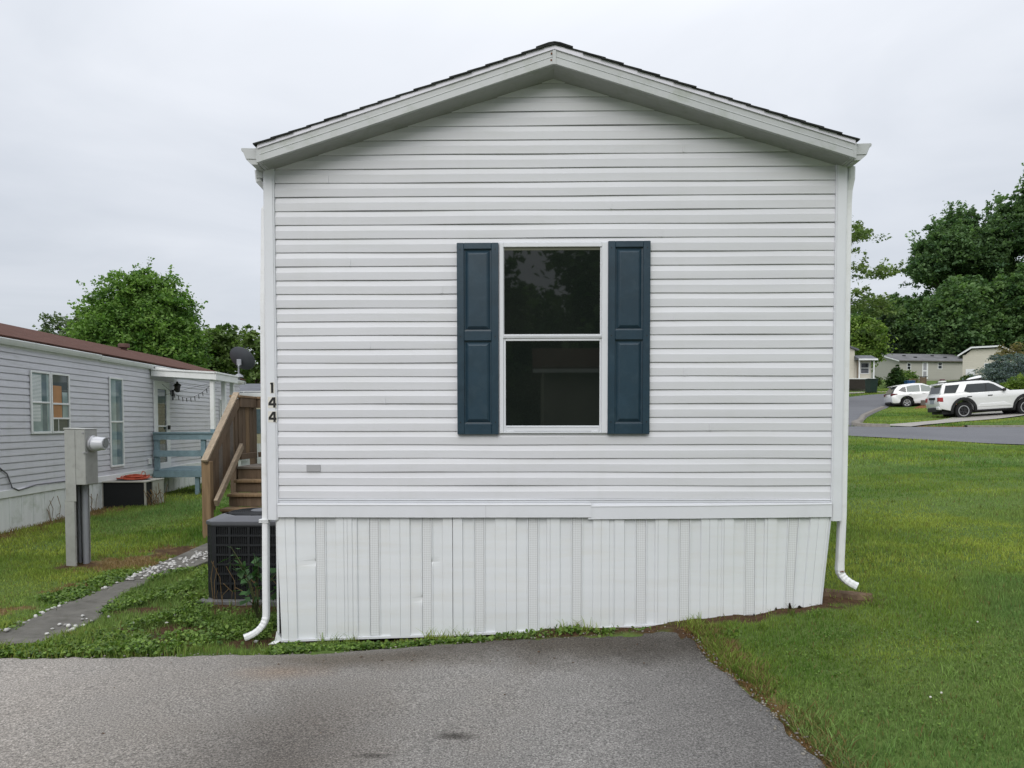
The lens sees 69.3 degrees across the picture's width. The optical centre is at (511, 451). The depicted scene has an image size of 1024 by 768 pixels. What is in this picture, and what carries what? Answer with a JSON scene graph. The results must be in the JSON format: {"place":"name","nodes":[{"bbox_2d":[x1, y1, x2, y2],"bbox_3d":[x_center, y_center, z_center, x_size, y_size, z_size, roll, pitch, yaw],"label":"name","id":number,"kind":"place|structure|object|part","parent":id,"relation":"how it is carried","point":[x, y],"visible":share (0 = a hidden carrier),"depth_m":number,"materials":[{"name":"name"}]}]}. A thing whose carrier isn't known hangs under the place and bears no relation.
{"place":"outdoors","nodes":[
{"label":"outdoors","id":0,"kind":"place"},
{"bbox_2d":[0,543,207,644],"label":"path","id":1,"kind":"structure","parent":0,"point":[34,629],"depth_m":6.23,"materials":[{"name":"grey concrete"}]},
{"bbox_2d":[0,632,824,767],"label":"driveway","id":2,"kind":"structure","parent":0,"point":[672,701],"depth_m":4.04,"materials":[{"name":"grey asphalt"}]},
{"bbox_2d":[0,551,844,767],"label":"gravel","id":3,"kind":"structure","parent":0,"point":[196,556],"depth_m":5.86,"materials":[{"name":"grey gravel"}]},
{"bbox_2d":[0,380,1023,767],"bbox_3d":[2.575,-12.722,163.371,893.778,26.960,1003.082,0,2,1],"label":"ground","id":4,"kind":"structure","parent":0,"point":[624,632],"depth_m":5.36,"materials":[{"name":"green plant"}]},
{"bbox_2d":[32,311,79,336],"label":"tree","id":5,"kind":"object","parent":4,"relation":"on","point":[58,322],"visible":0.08,"depth_m":70.80,"materials":[{"name":"green plant"}]},
{"bbox_2d":[63,428,108,565],"bbox_3d":[-4.766,0.564,8.338,0.417,1.660,0.255,0,2,3],"label":"electric meter","id":6,"kind":"object","parent":4,"relation":"on","point":[83,446],"visible":0.97,"depth_m":8.25,"materials":[{"name":"metal"}]},
{"bbox_2d":[0,323,245,532],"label":"mobile home","id":7,"kind":"object","parent":4,"relation":"on","point":[52,386],"visible":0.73,"depth_m":13.03,"materials":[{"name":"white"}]},
{"bbox_2d":[29,370,51,433],"bbox_3d":[-7.434,-0.772,11.689,0.036,0.990,0.540,0,2,-3],"label":"window","id":8,"kind":"structure","parent":7,"relation":"in","point":[40,381],"depth_m":11.69,"materials":[{"name":"white glass"}]},
{"bbox_2d":[51,372,70,433],"bbox_3d":[-7.463,-0.794,12.247,0.036,0.990,0.550,0,2,-3],"label":"window","id":9,"kind":"structure","parent":7,"relation":"in","point":[60,383],"depth_m":12.25,"materials":[{"name":"white glass"}]},
{"bbox_2d":[108,377,124,467],"bbox_3d":[-7.563,-0.558,14.176,0.036,1.705,0.540,0,2,-3],"label":"window","id":10,"kind":"structure","parent":7,"relation":"in","point":[116,398],"depth_m":14.17,"materials":[{"name":"white glass"}]},
{"bbox_2d":[153,380,170,468],"bbox_3d":[-7.648,-0.567,16.235,0.080,1.940,0.810,0,2,-3],"label":"door","id":11,"kind":"structure","parent":7,"relation":"in","point":[161,401],"depth_m":16.27,"materials":[{"name":"white metal"}]},
{"bbox_2d":[172,381,181,399],"bbox_3d":[-7.610,-1.377,16.831,0.210,0.430,0.173,0,2,-3],"label":"wall lantern","id":12,"kind":"object","parent":7,"relation":"attached to","point":[177,385],"depth_m":16.79,"materials":[{"name":"black paint"}]},
{"bbox_2d":[219,399,226,418],"bbox_3d":[-7.881,-0.946,20.222,0.036,0.970,0.570,0,2,-3],"label":"window","id":13,"kind":"structure","parent":7,"relation":"in","point":[220,411],"depth_m":19.95,"materials":[{"name":"white metal"}]},
{"bbox_2d":[230,347,254,379],"bbox_3d":[-7.210,-2.358,19.928,0.640,0.883,0.566,-1,3,-31],"label":"satellite dish","id":14,"kind":"object","parent":7,"relation":"attached to","point":[241,358],"visible":0.99,"depth_m":19.80,"materials":[{"name":"grey metal"}]},
{"bbox_2d":[102,478,163,508],"bbox_3d":[-7.172,0.811,14.034,0.820,0.559,0.820,0,2,-3],"label":"air conditioner","id":15,"kind":"object","parent":4,"relation":"on","point":[119,492],"visible":0.66,"depth_m":13.66,"materials":[{"name":"white metal"}]},
{"bbox_2d":[116,471,151,479],"bbox_3d":[-7.178,0.457,14.073,0.609,0.149,0.673,0,2,1],"label":"extension cord","id":16,"kind":"object","parent":15,"relation":"on","point":[134,477],"visible":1,"depth_m":13.91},
{"bbox_2d":[0,566,276,657],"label":"ground cover","id":17,"kind":"object","parent":4,"relation":"on","point":[81,590],"visible":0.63,"depth_m":5.91,"materials":[{"name":"green plant"}]},
{"bbox_2d":[58,257,223,371],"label":"maple tree","id":18,"kind":"object","parent":4,"relation":"on","point":[139,310],"visible":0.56,"depth_m":49.48,"materials":[{"name":"green plant"}]},
{"bbox_2d":[47,483,276,609],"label":"plants","id":19,"kind":"object","parent":4,"relation":"on","point":[157,500],"visible":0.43,"depth_m":11.87,"materials":[{"name":"green plant"}]},
{"bbox_2d":[151,367,238,493],"bbox_3d":[-6.981,-0.402,16.456,1.367,2.850,1.490,0,2,-3],"label":"porch","id":20,"kind":"object","parent":4,"relation":"on","point":[190,471],"visible":0.59,"depth_m":15.77,"materials":[{"name":"white wood"}]},
{"bbox_2d":[162,382,216,400],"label":"string lights","id":21,"kind":"object","parent":20,"relation":"hanging from","point":[185,389],"visible":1,"depth_m":15.84,"materials":[{"name":"black paint"}]},
{"bbox_2d":[202,320,254,382],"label":"tree","id":22,"kind":"object","parent":4,"relation":"on","point":[221,345],"visible":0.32,"depth_m":56.52,"materials":[{"name":"green plant"}]},
{"bbox_2d":[201,392,261,537],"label":"wooden steps","id":23,"kind":"structure","parent":4,"relation":"on","point":[232,442],"depth_m":10.86,"materials":[{"name":"brown wood"}]},
{"bbox_2d":[198,507,276,606],"bbox_3d":[-2.344,0.958,7.009,0.900,0.833,0.900,0,2,1],"label":"air conditioner","id":24,"kind":"object","parent":4,"relation":"on","point":[238,528],"visible":0.41,"depth_m":6.62,"materials":[{"name":"black metal"}]},
{"bbox_2d":[229,324,260,383],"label":"tree","id":25,"kind":"object","parent":4,"relation":"on","point":[247,341],"visible":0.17,"depth_m":56.03,"materials":[{"name":"green plant"}]},
{"bbox_2d":[233,362,256,383],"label":"tree","id":26,"kind":"object","parent":4,"relation":"on","point":[247,378],"depth_m":62.47,"materials":[{"name":"plant"}]},
{"bbox_2d":[219,546,276,618],"bbox_3d":[-2.099,1.092,6.088,0.585,0.602,0.472,0,2,1],"label":"weed plant","id":27,"kind":"object","parent":4,"relation":"on","point":[256,562],"visible":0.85,"depth_m":6.04,"materials":[{"name":"green plant"}]},
{"bbox_2d":[239,381,260,465],"bbox_3d":[-4.525,-0.774,24.594,9.000,3.000,4.200,0,2,2],"label":"mobile home","id":28,"kind":"object","parent":4,"relation":"on","point":[250,390],"visible":0.09,"depth_m":22.73,"materials":[{"name":"beige"}]},
{"bbox_2d":[256,409,260,433],"bbox_3d":[-7.694,-0.919,22.682,0.500,0.750,0.010,0,2,2],"label":"window","id":29,"kind":"structure","parent":28,"relation":"in","point":[258,411],"depth_m":22.68,"materials":[{"name":"grey glass"}]},
{"bbox_2d":[247,334,260,380],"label":"tree","id":30,"kind":"object","parent":4,"relation":"on","point":[257,374],"visible":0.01,"depth_m":54.01,"materials":[{"name":"green plant"}]},
{"bbox_2d":[0,483,737,658],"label":"grass","id":31,"kind":"structure","parent":4,"relation":"on","point":[51,526],"depth_m":8.05,"materials":[{"name":"green plant"}]},
{"bbox_2d":[260,623,742,654],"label":"weeds","id":32,"kind":"object","parent":4,"relation":"on","point":[284,648],"visible":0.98,"depth_m":5.35,"materials":[{"name":"green plant"}]},
{"bbox_2d":[0,491,1023,757],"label":"grass tufts","id":33,"kind":"object","parent":4,"relation":"on","point":[950,673],"visible":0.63,"depth_m":6.13,"materials":[{"name":"green plant"}]},
{"bbox_2d":[241,41,871,641],"bbox_3d":[0.447,-1.075,14.389,4.604,4.325,18.262,0,2,1],"label":"mobile home","id":34,"kind":"object","parent":4,"relation":"on","point":[553,331],"visible":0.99,"depth_m":5.48,"materials":[{"name":"white plastic"}]},
{"bbox_2d":[498,241,607,434],"bbox_3d":[0.307,-0.834,5.475,0.824,1.418,0.048,0,2,1],"label":"window","id":35,"kind":"structure","parent":34,"relation":"in","point":[553,296],"depth_m":5.47,"materials":[{"name":"white plastic"}]},
{"bbox_2d":[317,612,905,767],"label":"grass","id":36,"kind":"structure","parent":4,"relation":"on","point":[694,628],"depth_m":4.28,"materials":[{"name":"green plant"}]},
{"bbox_2d":[681,626,835,767],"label":"thatch","id":37,"kind":"object","parent":4,"relation":"on","point":[755,697],"visible":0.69,"depth_m":4.23,"materials":[{"name":"brown plant"}]},
{"bbox_2d":[823,588,872,599],"bbox_3d":[2.580,1.105,5.685,0.459,0.068,0.198,1,3,29],"label":"splash stone","id":38,"kind":"object","parent":4,"relation":"on","point":[854,595],"visible":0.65,"depth_m":5.64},
{"bbox_2d":[703,542,1023,767],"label":"clover patches","id":39,"kind":"object","parent":4,"relation":"on","point":[920,721],"visible":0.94,"depth_m":4.28,"materials":[{"name":"green plant"}]},
{"bbox_2d":[849,346,877,390],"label":"house","id":40,"kind":"structure","parent":4,"relation":"on","point":[859,369],"depth_m":71.23,"materials":[{"name":"beige"}]},
{"bbox_2d":[860,363,868,373],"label":"window","id":41,"kind":"structure","parent":40,"relation":"in","point":[862,365],"depth_m":71.24,"materials":[{"name":"white plastic"}]},
{"bbox_2d":[851,406,889,426],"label":"kerb","id":42,"kind":"structure","parent":4,"relation":"on","point":[859,420],"depth_m":30.50,"materials":[{"name":"concrete"}]},
{"bbox_2d":[864,378,877,392],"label":"wheelie bin","id":43,"kind":"object","parent":4,"relation":"on","point":[871,385],"visible":0.93,"depth_m":62.91,"materials":[{"name":"green plastic"}]},
{"bbox_2d":[850,312,897,371],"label":"tree","id":44,"kind":"object","parent":4,"relation":"on","point":[865,344],"visible":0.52,"depth_m":79.48,"materials":[{"name":"green plant"}]},
{"bbox_2d":[874,375,883,386],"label":"shrub","id":45,"kind":"object","parent":4,"relation":"on","point":[880,379],"visible":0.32,"depth_m":70.97,"materials":[{"name":"green plant"}]},
{"bbox_2d":[850,220,912,340],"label":"tree","id":46,"kind":"object","parent":4,"relation":"on","point":[862,234],"visible":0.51,"depth_m":55.88,"materials":[{"name":"green plant"}]},
{"bbox_2d":[850,292,928,353],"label":"tree","id":47,"kind":"object","parent":4,"relation":"on","point":[905,326],"visible":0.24,"depth_m":100.88,"materials":[{"name":"green plant"}]},
{"bbox_2d":[876,312,906,353],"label":"pine tree","id":48,"kind":"object","parent":4,"relation":"on","point":[898,350],"visible":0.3,"depth_m":99.37,"materials":[{"name":"green plant"}]},
{"bbox_2d":[883,364,907,387],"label":"cone shrub","id":49,"kind":"object","parent":4,"relation":"on","point":[895,373],"visible":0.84,"depth_m":77.79,"materials":[{"name":"green plant"}]},
{"bbox_2d":[894,369,917,383],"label":"shrub","id":50,"kind":"object","parent":4,"relation":"on","point":[911,375],"visible":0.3,"depth_m":78.61,"materials":[{"name":"green plant"}]},
{"bbox_2d":[871,354,962,380],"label":"house","id":51,"kind":"structure","parent":4,"relation":"on","point":[935,367],"depth_m":90.32,"materials":[{"name":"beige plastic"}]},
{"bbox_2d":[922,362,927,378],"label":"door","id":52,"kind":"structure","parent":51,"relation":"in","point":[924,364],"depth_m":89.82,"materials":[{"name":"white"}]},
{"bbox_2d":[909,376,927,383],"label":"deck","id":53,"kind":"structure","parent":4,"relation":"on","point":[922,379],"depth_m":76.97,"materials":[{"name":"brown wood"}]},
{"bbox_2d":[904,290,933,349],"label":"tree","id":54,"kind":"object","parent":4,"relation":"on","point":[920,298],"visible":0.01,"depth_m":105.18,"materials":[{"name":"green plant"}]},
{"bbox_2d":[899,233,947,294],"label":"tree","id":55,"kind":"object","parent":4,"relation":"on","point":[926,282],"visible":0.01,"depth_m":115.53,"materials":[{"name":"green plant"}]},
{"bbox_2d":[848,388,1023,426],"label":"grass","id":56,"kind":"structure","parent":4,"relation":"on","point":[899,417],"depth_m":36.86,"materials":[{"name":"green plant"}]},
{"bbox_2d":[966,375,982,380],"bbox_3d":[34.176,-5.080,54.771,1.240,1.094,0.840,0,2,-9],"label":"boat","id":57,"kind":"object","parent":56,"relation":"on","point":[977,377],"visible":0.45,"depth_m":54.52,"materials":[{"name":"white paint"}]},
{"bbox_2d":[915,404,956,408],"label":"mulch","id":58,"kind":"object","parent":4,"relation":"on","point":[922,406],"visible":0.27,"depth_m":49.07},
{"bbox_2d":[907,273,1004,355],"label":"tree","id":59,"kind":"object","parent":4,"relation":"on","point":[955,312],"visible":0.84,"depth_m":94.35,"materials":[{"name":"green plant"}]},
{"bbox_2d":[903,200,1013,287],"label":"tree","id":60,"kind":"object","parent":4,"relation":"on","point":[956,241],"visible":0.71,"depth_m":101.81,"materials":[{"name":"green plant"}]},
{"bbox_2d":[958,373,972,381],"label":"shrub","id":61,"kind":"object","parent":4,"relation":"on","point":[966,376],"visible":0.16,"depth_m":77.32,"materials":[{"name":"green plant"}]},
{"bbox_2d":[943,255,1023,290],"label":"tree","id":62,"kind":"object","parent":4,"relation":"on","point":[990,276],"visible":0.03,"depth_m":104.42,"materials":[{"name":"green plant"}]},
{"bbox_2d":[957,345,1016,377],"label":"house","id":63,"kind":"structure","parent":4,"relation":"on","point":[974,357],"depth_m":77.63,"materials":[{"name":"beige"}]},
{"bbox_2d":[966,369,974,374],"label":"window","id":64,"kind":"structure","parent":63,"relation":"in","point":[971,371],"depth_m":77.94,"materials":[{"name":"white"}]},
{"bbox_2d":[962,352,1023,384],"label":"blue spruce","id":65,"kind":"object","parent":4,"relation":"on","point":[1002,371],"visible":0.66,"depth_m":54.62,"materials":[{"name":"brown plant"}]},
{"bbox_2d":[964,425,1023,426],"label":"kerb","id":66,"kind":"structure","parent":4,"relation":"on","point":[994,425],"depth_m":29.00,"materials":[{"name":"concrete"}]},
{"bbox_2d":[980,262,1023,351],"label":"tree","id":67,"kind":"object","parent":4,"relation":"on","point":[1011,297],"visible":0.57,"depth_m":93.13,"materials":[{"name":"green plant"}]},
{"bbox_2d":[980,163,1023,257],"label":"tree","id":68,"kind":"object","parent":4,"relation":"on","point":[1010,220],"visible":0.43,"depth_m":101.07,"materials":[{"name":"green plant"}]},
{"bbox_2d":[988,342,1023,372],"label":"tree","id":69,"kind":"object","parent":4,"relation":"on","point":[1017,347],"visible":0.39,"depth_m":70.05,"materials":[{"name":"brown plant"}]},
{"bbox_2d":[1000,373,1023,389],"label":"shrub","id":70,"kind":"object","parent":4,"relation":"on","point":[1011,384],"visible":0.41,"depth_m":48.89,"materials":[{"name":"green plant"}]},
{"bbox_2d":[0,0,1023,371],"label":"sky","id":71,"kind":"structure","parent":0,"point":[125,125],"materials":[{"name":"white"}]},
{"bbox_2d":[848,394,887,425],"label":"side road","id":72,"kind":"structure","parent":0,"point":[859,405],"depth_m":53.34,"materials":[{"name":"grey asphalt"}]},
{"bbox_2d":[884,383,931,406],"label":"parked car","id":73,"kind":"object","parent":72,"relation":"on","point":[906,395],"visible":0.51,"depth_m":51.02,"materials":[{"name":"white paint"}]},
{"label":"rear window","id":74,"kind":"part","parent":73,"relation":"part of","materials":[{"name":"grey glass"}]},
{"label":"side window","id":75,"kind":"part","parent":73,"relation":"part of","materials":[{"name":"grey glass"}]},
{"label":"side window","id":76,"kind":"part","parent":73,"relation":"part of","materials":[{"name":"grey glass"}]},
{"bbox_2d":[848,426,1023,443],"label":"road","id":77,"kind":"structure","parent":0,"point":[1005,435],"depth_m":26.10,"materials":[{"name":"grey asphalt"}]},
{"bbox_2d":[890,411,1023,425],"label":"sidewalk","id":78,"kind":"structure","parent":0,"point":[991,415],"depth_m":34.84,"materials":[{"name":"concrete"}]},
{"bbox_2d":[925,379,1023,417],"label":"parked car","id":79,"kind":"object","parent":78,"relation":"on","point":[969,397],"visible":0.94,"depth_m":36.23,"materials":[{"name":"white paint"}]},
{"bbox_3d":[21.272,-3.057,37.224,0.090,0.362,1.265,0,2,10],"label":"rear window","id":80,"kind":"part","parent":79,"relation":"part of","materials":[{"name":"grey glass"}]},
{"bbox_3d":[21.605,-3.063,36.396,0.766,0.404,0.117,-3,2,10],"label":"side window","id":81,"kind":"part","parent":79,"relation":"part of","materials":[{"name":"black glass"}]},
{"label":"side window","id":82,"kind":"part","parent":79,"relation":"part of","materials":[{"name":"black glass"}]}
]}

